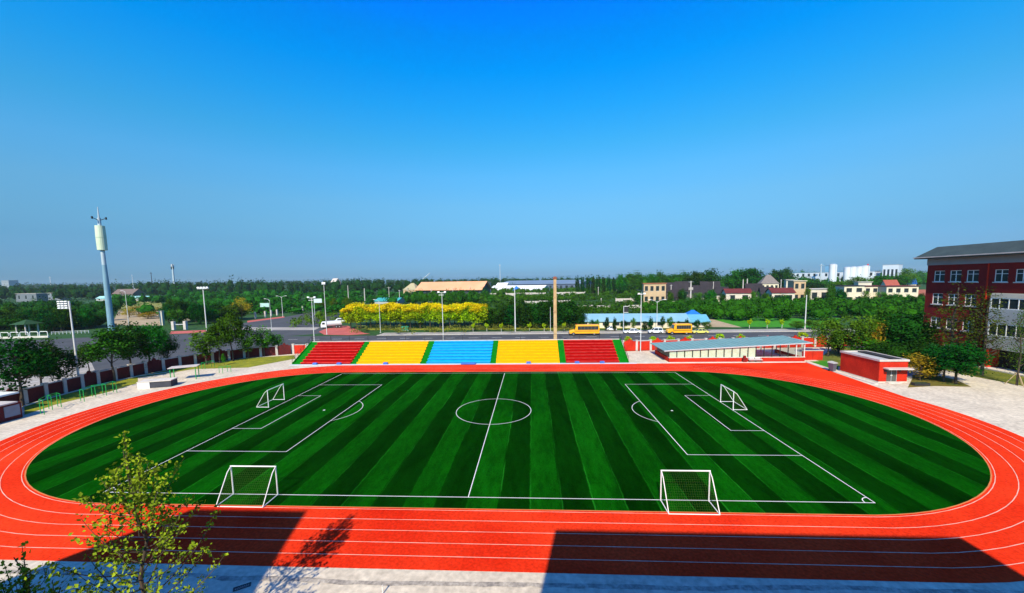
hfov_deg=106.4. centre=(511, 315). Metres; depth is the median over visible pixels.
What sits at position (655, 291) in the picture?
village house
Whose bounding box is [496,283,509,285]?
warehouse
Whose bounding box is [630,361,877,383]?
curb
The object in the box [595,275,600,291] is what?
tree
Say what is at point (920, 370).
yard tree
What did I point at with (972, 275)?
window
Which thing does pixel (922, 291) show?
village house
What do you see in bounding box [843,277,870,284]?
tree
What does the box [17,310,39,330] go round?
roadside tree
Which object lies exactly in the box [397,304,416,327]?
flowering tree
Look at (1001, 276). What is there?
window
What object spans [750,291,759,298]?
tree
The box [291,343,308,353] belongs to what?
boundary wall
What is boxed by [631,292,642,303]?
tree
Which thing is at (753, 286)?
village house
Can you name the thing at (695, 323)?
young tree
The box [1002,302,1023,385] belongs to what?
yard tree
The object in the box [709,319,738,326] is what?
sand path
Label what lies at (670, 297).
tree
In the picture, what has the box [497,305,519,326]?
dense tree
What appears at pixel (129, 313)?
shrub
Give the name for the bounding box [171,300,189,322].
roadside tree
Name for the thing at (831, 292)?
tree
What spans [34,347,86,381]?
street tree
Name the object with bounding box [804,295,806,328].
floodlight pole
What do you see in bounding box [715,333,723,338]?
clipped tree
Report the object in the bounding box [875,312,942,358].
yard tree
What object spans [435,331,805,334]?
road kerb
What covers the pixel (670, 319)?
young tree
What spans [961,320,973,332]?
window
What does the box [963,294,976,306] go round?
window
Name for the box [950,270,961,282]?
window
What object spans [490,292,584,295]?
farm wall
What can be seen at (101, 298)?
long shed
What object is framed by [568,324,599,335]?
school bus
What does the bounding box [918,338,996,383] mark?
yard tree
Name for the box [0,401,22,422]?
dugout
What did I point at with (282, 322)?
side road
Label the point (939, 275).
window
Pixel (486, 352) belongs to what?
grandstand
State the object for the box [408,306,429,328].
flowering tree
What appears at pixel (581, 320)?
young tree
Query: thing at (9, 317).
roadside tree
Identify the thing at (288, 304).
roadside tree
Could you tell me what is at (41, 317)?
roadside tree
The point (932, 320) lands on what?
window
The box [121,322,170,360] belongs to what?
street tree
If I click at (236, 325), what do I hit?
street tree
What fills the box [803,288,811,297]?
tree
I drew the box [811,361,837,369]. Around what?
corner lawn
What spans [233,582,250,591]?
drain cover
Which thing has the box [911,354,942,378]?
yard tree
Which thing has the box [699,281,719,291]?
village house
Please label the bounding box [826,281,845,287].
tree
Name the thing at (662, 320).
young tree
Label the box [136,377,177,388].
podium
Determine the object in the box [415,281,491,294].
hall
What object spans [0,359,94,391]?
parking lot
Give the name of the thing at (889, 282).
village house
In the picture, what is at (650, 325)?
young tree
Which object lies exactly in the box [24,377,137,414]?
lawn
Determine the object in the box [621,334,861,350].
boundary wall
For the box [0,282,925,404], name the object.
ground
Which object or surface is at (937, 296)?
window
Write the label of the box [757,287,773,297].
village house
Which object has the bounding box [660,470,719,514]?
football goal
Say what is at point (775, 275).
tree
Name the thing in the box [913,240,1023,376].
school building
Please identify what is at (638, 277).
tree
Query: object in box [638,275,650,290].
tree
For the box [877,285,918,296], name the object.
village house
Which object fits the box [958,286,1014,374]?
yard tree
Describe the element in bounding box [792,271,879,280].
factory
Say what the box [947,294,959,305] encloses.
window
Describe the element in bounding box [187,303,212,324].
roadside tree
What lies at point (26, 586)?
young tree
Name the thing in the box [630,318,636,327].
young tree
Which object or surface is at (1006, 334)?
ribbon window
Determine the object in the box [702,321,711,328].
young tree
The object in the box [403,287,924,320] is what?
hedge wood
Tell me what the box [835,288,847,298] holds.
tree
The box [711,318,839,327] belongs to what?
meadow
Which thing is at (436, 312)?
flowering tree
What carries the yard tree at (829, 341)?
on the school lawn at (834, 356)
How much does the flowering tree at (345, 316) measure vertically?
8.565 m
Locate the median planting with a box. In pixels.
[289,310,343,326]
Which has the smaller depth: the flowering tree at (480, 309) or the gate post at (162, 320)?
the flowering tree at (480, 309)
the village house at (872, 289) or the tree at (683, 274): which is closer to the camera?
the village house at (872, 289)
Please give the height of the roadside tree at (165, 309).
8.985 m
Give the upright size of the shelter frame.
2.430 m
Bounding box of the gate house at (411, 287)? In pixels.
[403,283,417,293]
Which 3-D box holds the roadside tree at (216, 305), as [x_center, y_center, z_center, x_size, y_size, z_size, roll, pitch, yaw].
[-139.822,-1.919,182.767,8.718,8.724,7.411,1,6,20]
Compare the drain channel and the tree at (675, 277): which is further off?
the tree at (675, 277)
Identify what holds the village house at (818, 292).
on the ground at (198, 326)
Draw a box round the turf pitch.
[26,371,990,514]
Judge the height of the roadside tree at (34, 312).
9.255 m
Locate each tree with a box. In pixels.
[0,305,19,328]
[0,311,23,330]
[0,312,30,330]
[0,333,65,405]
[0,541,89,592]
[11,337,65,384]
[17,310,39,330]
[20,309,40,328]
[22,431,228,592]
[31,309,59,330]
[32,308,66,330]
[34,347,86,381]
[43,578,92,592]
[44,309,75,330]
[45,307,78,330]
[66,321,81,328]
[69,342,98,370]
[72,307,97,328]
[80,311,102,327]
[82,327,142,381]
[106,321,148,363]
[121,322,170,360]
[155,332,179,358]
[157,304,175,322]
[162,298,175,311]
[166,308,191,325]
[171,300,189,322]
[184,326,224,364]
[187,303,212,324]
[202,322,233,362]
[204,308,218,322]
[208,303,224,320]
[215,307,232,318]
[215,309,247,360]
[220,302,240,315]
[231,298,252,319]
[233,307,248,318]
[235,325,258,358]
[252,324,271,356]
[268,332,285,345]
[282,302,293,306]
[325,298,331,306]
[329,298,337,305]
[339,306,357,328]
[342,298,351,304]
[345,302,360,325]
[348,304,368,326]
[358,304,377,328]
[366,306,389,325]
[380,302,397,328]
[390,304,407,328]
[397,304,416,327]
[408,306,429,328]
[417,302,436,328]
[429,303,447,328]
[441,304,459,328]
[449,306,466,326]
[457,302,478,325]
[468,303,488,328]
[481,310,501,327]
[487,304,509,325]
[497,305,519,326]
[507,299,529,306]
[512,302,534,327]
[523,303,547,326]
[536,300,557,327]
[543,297,562,304]
[548,305,567,327]
[552,299,583,327]
[569,306,587,325]
[575,275,579,291]
[578,316,584,323]
[579,277,584,291]
[585,275,590,290]
[591,277,594,291]
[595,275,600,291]
[601,277,605,291]
[604,317,609,330]
[606,275,610,292]
[612,277,615,292]
[612,318,616,330]
[614,274,628,292]
[620,320,628,328]
[623,272,636,291]
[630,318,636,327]
[631,270,642,289]
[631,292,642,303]
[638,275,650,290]
[641,321,647,329]
[646,274,659,282]
[648,316,653,329]
[654,270,667,282]
[660,316,665,326]
[664,274,672,282]
[667,291,673,301]
[667,317,673,327]
[670,274,680,281]
[677,288,686,301]
[679,271,688,280]
[680,271,704,284]
[692,292,702,299]
[693,319,700,327]
[697,268,723,283]
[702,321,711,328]
[703,290,717,299]
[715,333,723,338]
[718,293,726,300]
[722,268,746,288]
[734,268,765,287]
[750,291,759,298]
[760,293,771,299]
[768,269,785,287]
[778,267,795,287]
[788,320,808,329]
[798,331,808,337]
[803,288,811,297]
[804,320,820,326]
[806,280,826,287]
[806,318,852,356]
[823,314,881,350]
[825,284,836,298]
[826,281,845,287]
[831,328,846,353]
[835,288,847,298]
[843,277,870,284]
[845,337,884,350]
[859,290,870,297]
[863,320,890,347]
[868,274,892,284]
[868,305,899,338]
[873,291,889,297]
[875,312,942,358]
[887,274,912,284]
[888,292,903,298]
[896,268,918,284]
[903,352,943,379]
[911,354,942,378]
[917,275,992,369]
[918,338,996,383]
[918,342,968,381]
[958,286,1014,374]
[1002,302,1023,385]
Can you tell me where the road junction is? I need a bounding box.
[0,327,323,373]
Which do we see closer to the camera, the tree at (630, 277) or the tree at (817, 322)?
the tree at (817, 322)
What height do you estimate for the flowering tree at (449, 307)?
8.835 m
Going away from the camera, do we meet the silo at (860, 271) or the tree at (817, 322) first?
the tree at (817, 322)
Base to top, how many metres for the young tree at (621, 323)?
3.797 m
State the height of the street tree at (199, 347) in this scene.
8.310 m
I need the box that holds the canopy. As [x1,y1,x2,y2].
[374,298,404,303]
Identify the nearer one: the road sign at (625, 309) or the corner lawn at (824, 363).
the corner lawn at (824, 363)
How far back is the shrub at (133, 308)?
230.28 m
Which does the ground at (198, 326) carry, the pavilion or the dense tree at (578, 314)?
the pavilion
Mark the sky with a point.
(272, 140)
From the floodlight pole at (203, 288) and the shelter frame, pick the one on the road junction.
the floodlight pole at (203, 288)
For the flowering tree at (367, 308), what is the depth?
139.82 m
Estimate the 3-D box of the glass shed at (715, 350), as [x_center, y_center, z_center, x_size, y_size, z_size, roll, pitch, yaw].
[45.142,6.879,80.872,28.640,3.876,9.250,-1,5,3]
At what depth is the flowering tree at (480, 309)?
134.34 m
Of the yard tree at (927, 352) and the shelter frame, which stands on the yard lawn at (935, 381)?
the yard tree at (927, 352)
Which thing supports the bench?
on the curb at (766, 362)
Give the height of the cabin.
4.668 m
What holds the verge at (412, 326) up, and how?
on the ground at (198, 326)
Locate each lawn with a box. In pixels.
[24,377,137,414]
[25,355,294,404]
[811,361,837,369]
[818,347,1023,385]
[908,374,970,386]
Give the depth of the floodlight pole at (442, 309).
106.22 m
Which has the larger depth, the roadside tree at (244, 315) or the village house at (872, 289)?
the village house at (872, 289)
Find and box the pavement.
[379,329,854,334]
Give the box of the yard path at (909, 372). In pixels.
[907,368,947,374]
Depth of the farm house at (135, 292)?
532.85 m
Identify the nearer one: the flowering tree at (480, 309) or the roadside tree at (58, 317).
the flowering tree at (480, 309)
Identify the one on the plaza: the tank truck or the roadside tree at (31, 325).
the tank truck
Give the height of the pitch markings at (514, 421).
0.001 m
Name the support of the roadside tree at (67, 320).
on the ground at (198, 326)
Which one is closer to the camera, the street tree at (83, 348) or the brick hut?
the brick hut
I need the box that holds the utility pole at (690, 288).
[689,281,692,297]
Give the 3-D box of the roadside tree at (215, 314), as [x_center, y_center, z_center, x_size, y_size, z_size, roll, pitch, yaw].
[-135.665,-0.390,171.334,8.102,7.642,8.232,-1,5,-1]
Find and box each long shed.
[95,296,148,300]
[578,313,690,327]
[687,314,710,326]
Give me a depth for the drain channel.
21.49 m
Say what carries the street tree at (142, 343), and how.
on the ground at (198, 326)
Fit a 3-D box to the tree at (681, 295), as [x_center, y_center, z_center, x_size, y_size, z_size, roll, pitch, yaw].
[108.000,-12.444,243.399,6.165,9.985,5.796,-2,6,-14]
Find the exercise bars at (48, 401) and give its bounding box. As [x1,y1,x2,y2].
[38,393,61,414]
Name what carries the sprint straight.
on the running track
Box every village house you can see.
[15,293,48,301]
[48,293,70,299]
[641,283,666,302]
[666,282,678,298]
[668,290,685,301]
[675,281,689,296]
[689,285,706,299]
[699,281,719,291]
[713,287,728,295]
[721,288,751,299]
[744,283,762,296]
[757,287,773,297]
[758,275,779,287]
[765,288,795,300]
[788,280,806,298]
[807,288,827,299]
[833,285,865,298]
[864,285,878,297]
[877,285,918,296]
[880,280,899,284]
[918,290,925,294]
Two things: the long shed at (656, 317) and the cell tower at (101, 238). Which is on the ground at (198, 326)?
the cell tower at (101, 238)
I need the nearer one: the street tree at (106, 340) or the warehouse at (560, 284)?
the street tree at (106, 340)
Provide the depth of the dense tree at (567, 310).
132.10 m
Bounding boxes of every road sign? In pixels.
[260,303,268,306]
[314,299,321,312]
[623,306,627,330]
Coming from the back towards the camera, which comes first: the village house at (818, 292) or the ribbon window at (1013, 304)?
the village house at (818, 292)
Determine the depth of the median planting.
168.39 m
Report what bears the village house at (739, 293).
on the ground at (198, 326)
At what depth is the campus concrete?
22.65 m
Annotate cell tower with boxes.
[91,207,114,329]
[171,264,174,283]
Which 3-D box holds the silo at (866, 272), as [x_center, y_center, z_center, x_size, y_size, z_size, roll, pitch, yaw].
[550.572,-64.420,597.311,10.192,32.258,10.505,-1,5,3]
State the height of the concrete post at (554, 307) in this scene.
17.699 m
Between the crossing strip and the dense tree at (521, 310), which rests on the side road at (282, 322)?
the crossing strip
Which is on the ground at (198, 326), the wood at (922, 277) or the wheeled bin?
the wood at (922, 277)
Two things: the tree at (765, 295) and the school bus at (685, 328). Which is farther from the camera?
the tree at (765, 295)
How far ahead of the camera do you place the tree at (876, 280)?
338.47 m
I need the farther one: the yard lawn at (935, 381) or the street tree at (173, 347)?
the street tree at (173, 347)
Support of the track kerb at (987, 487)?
on the turf pitch
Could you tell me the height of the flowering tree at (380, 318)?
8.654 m
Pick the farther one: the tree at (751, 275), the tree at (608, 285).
the tree at (608, 285)
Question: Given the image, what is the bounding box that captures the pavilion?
[10,320,41,334]
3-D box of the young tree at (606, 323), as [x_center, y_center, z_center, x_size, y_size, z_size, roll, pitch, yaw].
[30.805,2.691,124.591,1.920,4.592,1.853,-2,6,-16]
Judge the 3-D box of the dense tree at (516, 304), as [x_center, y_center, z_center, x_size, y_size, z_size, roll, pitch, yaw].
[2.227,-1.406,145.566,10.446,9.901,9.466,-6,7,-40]
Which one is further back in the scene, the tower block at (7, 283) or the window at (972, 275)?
the tower block at (7, 283)
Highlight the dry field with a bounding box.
[118,301,161,309]
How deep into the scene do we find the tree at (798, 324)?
119.24 m
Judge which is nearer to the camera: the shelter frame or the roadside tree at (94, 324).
the shelter frame
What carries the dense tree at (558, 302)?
on the ground at (198, 326)
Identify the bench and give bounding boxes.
[748,357,761,361]
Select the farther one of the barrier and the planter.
the barrier
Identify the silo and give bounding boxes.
[828,264,836,281]
[843,267,851,282]
[852,266,857,277]
[857,266,863,279]
[863,264,869,277]
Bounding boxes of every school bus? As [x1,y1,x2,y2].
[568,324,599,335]
[665,323,691,334]
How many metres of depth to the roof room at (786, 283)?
307.22 m
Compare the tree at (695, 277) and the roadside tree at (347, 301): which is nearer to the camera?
the roadside tree at (347, 301)
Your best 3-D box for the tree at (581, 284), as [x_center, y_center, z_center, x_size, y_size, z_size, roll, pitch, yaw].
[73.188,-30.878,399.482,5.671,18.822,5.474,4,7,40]
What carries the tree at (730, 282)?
on the ground at (198, 326)
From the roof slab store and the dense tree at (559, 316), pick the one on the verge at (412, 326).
the dense tree at (559, 316)
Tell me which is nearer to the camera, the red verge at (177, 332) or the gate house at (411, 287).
the red verge at (177, 332)
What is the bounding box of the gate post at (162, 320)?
[159,311,164,325]
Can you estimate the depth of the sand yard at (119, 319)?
196.84 m
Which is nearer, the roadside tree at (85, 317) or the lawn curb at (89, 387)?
the lawn curb at (89, 387)
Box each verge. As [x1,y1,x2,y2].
[171,330,205,333]
[357,325,648,329]
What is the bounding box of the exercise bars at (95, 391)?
[79,381,116,401]
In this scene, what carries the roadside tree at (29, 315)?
on the ground at (198, 326)
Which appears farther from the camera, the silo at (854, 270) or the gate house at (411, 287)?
the silo at (854, 270)
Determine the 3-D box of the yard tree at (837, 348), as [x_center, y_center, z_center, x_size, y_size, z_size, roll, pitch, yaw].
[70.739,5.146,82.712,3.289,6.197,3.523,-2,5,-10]
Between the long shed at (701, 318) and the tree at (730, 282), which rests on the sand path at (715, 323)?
the long shed at (701, 318)
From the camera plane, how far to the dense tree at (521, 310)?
133.97 m
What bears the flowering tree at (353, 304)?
on the verge at (412, 326)
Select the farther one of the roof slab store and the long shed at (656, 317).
the long shed at (656, 317)
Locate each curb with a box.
[23,372,166,406]
[247,316,283,321]
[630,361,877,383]
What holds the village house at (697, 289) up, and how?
on the ground at (198, 326)
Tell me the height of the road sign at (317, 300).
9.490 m
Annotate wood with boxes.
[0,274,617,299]
[0,296,123,328]
[111,286,419,316]
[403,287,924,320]
[579,269,926,290]
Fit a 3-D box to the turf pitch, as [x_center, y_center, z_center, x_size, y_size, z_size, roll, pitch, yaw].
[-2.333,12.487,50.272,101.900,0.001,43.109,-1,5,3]
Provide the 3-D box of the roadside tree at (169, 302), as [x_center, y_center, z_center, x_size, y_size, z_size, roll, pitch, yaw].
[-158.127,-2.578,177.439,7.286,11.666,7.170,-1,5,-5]
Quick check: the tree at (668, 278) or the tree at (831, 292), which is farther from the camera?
the tree at (668, 278)
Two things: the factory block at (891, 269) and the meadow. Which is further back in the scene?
the factory block at (891, 269)
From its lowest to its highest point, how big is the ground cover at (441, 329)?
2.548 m
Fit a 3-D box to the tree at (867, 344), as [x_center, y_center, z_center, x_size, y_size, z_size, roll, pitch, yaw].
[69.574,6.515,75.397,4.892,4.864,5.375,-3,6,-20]
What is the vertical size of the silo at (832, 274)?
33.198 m
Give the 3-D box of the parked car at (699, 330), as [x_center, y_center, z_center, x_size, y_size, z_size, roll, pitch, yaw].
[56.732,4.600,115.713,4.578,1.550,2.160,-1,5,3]
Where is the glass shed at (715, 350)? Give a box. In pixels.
[650,335,812,361]
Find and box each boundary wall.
[6,343,290,403]
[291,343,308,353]
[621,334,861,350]
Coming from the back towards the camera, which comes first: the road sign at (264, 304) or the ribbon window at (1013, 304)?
the road sign at (264, 304)
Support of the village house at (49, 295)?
on the ground at (198, 326)
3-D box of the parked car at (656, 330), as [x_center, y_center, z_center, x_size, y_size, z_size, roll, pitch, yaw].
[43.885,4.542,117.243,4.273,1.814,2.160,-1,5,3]
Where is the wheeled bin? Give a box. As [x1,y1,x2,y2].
[827,361,837,370]
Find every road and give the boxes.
[243,310,339,326]
[272,331,854,342]
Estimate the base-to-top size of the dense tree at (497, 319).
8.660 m
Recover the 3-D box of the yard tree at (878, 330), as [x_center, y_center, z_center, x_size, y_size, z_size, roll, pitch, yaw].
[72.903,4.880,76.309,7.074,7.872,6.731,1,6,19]
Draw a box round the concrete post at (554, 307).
[552,276,557,338]
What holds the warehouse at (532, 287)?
on the ground at (198, 326)
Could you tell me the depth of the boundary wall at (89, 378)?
72.40 m
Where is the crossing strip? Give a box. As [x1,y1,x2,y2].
[243,327,319,329]
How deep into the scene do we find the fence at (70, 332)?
140.87 m
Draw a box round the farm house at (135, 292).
[112,289,145,295]
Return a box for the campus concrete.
[0,347,1023,592]
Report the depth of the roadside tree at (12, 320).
150.58 m
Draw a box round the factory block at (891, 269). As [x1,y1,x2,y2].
[882,264,902,276]
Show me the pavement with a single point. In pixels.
(616, 331)
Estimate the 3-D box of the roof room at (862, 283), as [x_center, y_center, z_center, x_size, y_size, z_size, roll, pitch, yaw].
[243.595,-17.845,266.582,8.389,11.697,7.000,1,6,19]
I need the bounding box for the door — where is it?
[886,370,896,380]
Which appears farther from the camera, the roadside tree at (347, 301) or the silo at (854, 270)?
the silo at (854, 270)
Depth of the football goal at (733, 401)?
49.80 m
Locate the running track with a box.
[0,364,1023,582]
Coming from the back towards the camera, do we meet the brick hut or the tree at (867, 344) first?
the tree at (867, 344)
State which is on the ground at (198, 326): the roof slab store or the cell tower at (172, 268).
the cell tower at (172, 268)
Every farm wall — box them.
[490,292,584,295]
[601,298,633,302]
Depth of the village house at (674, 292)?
252.92 m
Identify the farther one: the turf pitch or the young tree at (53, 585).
the turf pitch
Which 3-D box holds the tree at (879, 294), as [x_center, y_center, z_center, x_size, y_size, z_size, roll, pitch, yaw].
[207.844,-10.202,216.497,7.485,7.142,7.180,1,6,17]
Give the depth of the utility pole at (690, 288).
241.26 m
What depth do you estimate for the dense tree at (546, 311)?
133.18 m
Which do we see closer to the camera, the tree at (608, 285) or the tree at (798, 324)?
the tree at (798, 324)
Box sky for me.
[0,0,1023,285]
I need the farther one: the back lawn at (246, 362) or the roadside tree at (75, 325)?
the roadside tree at (75, 325)
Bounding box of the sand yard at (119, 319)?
[114,311,160,324]
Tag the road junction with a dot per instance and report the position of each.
(104, 364)
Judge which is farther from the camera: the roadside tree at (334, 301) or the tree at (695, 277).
the tree at (695, 277)
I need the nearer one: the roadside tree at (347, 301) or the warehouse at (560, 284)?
the roadside tree at (347, 301)
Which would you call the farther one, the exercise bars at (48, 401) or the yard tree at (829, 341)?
the yard tree at (829, 341)
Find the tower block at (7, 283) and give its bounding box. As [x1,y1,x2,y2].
[1,280,18,286]
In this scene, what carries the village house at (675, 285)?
on the ground at (198, 326)
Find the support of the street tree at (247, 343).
on the back lawn at (246, 362)
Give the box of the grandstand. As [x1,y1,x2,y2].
[289,333,636,365]
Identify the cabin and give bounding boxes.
[686,310,699,313]
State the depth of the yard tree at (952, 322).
66.64 m
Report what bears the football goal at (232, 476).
on the turf pitch
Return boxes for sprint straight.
[335,363,900,395]
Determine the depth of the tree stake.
57.69 m
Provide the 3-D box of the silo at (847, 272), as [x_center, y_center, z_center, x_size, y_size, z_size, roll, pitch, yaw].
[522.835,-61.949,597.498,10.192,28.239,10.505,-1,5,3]
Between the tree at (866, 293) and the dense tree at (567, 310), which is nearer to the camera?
the dense tree at (567, 310)
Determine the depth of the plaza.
134.78 m
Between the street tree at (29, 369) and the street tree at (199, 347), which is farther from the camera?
the street tree at (199, 347)
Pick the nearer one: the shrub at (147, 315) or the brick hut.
the brick hut
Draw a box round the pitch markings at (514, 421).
[106,372,874,502]
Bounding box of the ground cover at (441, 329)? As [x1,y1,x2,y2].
[349,321,575,333]
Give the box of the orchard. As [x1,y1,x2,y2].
[441,285,657,324]
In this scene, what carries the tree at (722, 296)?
on the ground at (198, 326)
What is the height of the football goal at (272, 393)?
2.472 m
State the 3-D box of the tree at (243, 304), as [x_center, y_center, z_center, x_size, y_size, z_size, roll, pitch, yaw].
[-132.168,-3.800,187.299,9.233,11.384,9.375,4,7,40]
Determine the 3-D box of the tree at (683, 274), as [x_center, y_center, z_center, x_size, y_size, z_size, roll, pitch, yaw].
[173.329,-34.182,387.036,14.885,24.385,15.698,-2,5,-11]
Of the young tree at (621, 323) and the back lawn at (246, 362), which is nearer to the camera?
the back lawn at (246, 362)
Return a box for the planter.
[911,382,930,385]
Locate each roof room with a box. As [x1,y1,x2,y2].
[783,279,794,287]
[854,282,871,284]
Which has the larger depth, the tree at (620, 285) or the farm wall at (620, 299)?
the tree at (620, 285)
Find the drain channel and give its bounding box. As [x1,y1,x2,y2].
[0,570,1023,592]
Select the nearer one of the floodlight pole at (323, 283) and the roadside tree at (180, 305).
the floodlight pole at (323, 283)
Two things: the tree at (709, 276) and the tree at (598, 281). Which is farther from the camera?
the tree at (598, 281)
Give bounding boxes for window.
[812,292,816,298]
[930,317,940,328]
[931,293,942,304]
[934,271,944,281]
[946,318,956,329]
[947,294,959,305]
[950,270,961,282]
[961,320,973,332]
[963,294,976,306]
[965,270,978,282]
[987,323,1023,338]
[989,298,1023,310]
[992,269,1008,282]
[1013,269,1023,282]
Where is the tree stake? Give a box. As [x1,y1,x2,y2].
[1005,373,1023,386]
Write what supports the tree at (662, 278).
on the ground at (198, 326)
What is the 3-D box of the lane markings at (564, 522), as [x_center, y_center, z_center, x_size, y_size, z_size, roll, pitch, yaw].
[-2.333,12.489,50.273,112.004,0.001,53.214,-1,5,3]
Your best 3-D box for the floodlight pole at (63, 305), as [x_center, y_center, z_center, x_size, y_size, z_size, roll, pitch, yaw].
[-74.287,4.929,64.378,2.150,14.870,0.586,-1,5,3]
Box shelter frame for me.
[167,364,199,378]
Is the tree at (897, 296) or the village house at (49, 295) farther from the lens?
the village house at (49, 295)
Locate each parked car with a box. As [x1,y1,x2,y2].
[623,328,641,333]
[648,327,662,333]
[692,328,708,333]
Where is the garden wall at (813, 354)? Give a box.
[802,350,823,359]
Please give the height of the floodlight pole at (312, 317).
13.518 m
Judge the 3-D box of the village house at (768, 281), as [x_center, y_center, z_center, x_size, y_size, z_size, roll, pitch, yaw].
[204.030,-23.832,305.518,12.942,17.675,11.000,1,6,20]
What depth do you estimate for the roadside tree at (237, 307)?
181.41 m
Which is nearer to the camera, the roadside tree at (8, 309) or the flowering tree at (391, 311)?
the flowering tree at (391, 311)
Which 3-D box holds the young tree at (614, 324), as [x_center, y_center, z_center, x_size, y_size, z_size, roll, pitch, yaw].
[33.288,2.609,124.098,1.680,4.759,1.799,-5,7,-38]
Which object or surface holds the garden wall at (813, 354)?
on the campus concrete
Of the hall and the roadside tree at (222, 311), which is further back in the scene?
the hall
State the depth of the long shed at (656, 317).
132.03 m
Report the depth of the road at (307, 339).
114.88 m
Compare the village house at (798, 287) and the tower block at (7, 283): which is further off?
the tower block at (7, 283)
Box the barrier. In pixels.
[0,331,49,338]
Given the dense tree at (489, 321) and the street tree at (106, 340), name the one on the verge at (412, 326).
the dense tree at (489, 321)
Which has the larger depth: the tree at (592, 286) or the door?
the tree at (592, 286)
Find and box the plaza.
[319,326,367,334]
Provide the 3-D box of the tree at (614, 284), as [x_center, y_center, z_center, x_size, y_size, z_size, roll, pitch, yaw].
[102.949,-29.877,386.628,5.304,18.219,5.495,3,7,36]
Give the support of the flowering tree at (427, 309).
on the verge at (412, 326)
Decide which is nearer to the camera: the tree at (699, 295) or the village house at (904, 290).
the village house at (904, 290)
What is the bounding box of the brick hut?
[839,350,913,383]
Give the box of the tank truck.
[321,320,341,328]
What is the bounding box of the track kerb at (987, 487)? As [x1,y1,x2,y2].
[24,371,991,514]
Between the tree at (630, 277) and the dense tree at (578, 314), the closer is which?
the dense tree at (578, 314)
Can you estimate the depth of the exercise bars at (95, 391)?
59.99 m
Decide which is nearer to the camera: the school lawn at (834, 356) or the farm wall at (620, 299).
the school lawn at (834, 356)
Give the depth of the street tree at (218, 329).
83.09 m
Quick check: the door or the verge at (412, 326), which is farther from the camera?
the verge at (412, 326)
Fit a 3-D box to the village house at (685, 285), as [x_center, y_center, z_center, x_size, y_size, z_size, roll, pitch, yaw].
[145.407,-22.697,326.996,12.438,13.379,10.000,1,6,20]
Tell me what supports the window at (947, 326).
in the school building
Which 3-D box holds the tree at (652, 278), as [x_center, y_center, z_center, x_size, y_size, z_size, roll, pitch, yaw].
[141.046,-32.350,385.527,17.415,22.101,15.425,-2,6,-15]
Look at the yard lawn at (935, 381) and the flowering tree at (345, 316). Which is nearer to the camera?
the yard lawn at (935, 381)
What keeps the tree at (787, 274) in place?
on the ground at (198, 326)
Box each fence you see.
[51,330,88,334]
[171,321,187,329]
[254,306,303,317]
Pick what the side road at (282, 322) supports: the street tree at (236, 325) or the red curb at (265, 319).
the red curb at (265, 319)
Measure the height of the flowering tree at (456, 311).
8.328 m
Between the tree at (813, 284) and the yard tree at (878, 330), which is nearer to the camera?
the yard tree at (878, 330)
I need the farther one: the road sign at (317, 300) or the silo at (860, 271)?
the silo at (860, 271)
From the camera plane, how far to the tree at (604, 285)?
390.11 m
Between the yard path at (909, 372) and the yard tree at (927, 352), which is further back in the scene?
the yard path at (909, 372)
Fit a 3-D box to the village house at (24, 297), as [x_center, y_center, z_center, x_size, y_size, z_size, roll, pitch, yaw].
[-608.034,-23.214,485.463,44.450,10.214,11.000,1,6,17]
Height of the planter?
0.400 m
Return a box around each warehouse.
[492,285,549,290]
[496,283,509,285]
[503,280,593,288]
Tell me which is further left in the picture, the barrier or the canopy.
the barrier
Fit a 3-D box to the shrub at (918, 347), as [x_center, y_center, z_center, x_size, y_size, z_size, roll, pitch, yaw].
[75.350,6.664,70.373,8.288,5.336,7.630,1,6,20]
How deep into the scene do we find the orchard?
295.19 m
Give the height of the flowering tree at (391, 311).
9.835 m
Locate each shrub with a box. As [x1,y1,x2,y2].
[120,306,140,313]
[120,309,136,316]
[134,311,157,318]
[866,341,914,363]
[896,338,948,361]
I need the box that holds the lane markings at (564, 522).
[0,365,1023,567]
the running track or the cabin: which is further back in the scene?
the cabin
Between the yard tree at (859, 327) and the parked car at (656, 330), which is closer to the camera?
the yard tree at (859, 327)
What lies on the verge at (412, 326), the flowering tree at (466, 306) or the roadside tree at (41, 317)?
the flowering tree at (466, 306)
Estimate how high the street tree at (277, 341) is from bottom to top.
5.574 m
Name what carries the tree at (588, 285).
on the ground at (198, 326)
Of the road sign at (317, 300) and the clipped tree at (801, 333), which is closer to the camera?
the clipped tree at (801, 333)
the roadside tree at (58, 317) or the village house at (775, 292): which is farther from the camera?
the village house at (775, 292)
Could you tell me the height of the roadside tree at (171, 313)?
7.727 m
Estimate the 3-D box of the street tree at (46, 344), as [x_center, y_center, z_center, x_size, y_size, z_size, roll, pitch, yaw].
[-75.527,8.022,61.071,5.427,9.495,5.452,-3,6,-24]
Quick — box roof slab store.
[0,392,18,400]
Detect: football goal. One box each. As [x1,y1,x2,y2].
[216,465,277,507]
[257,383,284,407]
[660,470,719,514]
[720,384,746,409]
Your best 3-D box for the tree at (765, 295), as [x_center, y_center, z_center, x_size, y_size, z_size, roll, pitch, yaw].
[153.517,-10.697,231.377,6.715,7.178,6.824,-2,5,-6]
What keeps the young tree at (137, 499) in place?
on the campus concrete
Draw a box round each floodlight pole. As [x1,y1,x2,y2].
[57,301,78,374]
[197,287,208,351]
[307,297,315,340]
[322,282,326,333]
[437,291,445,334]
[514,288,515,330]
[638,290,645,351]
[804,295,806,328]
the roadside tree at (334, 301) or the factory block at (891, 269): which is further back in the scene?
the factory block at (891, 269)
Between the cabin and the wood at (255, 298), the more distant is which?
the wood at (255, 298)

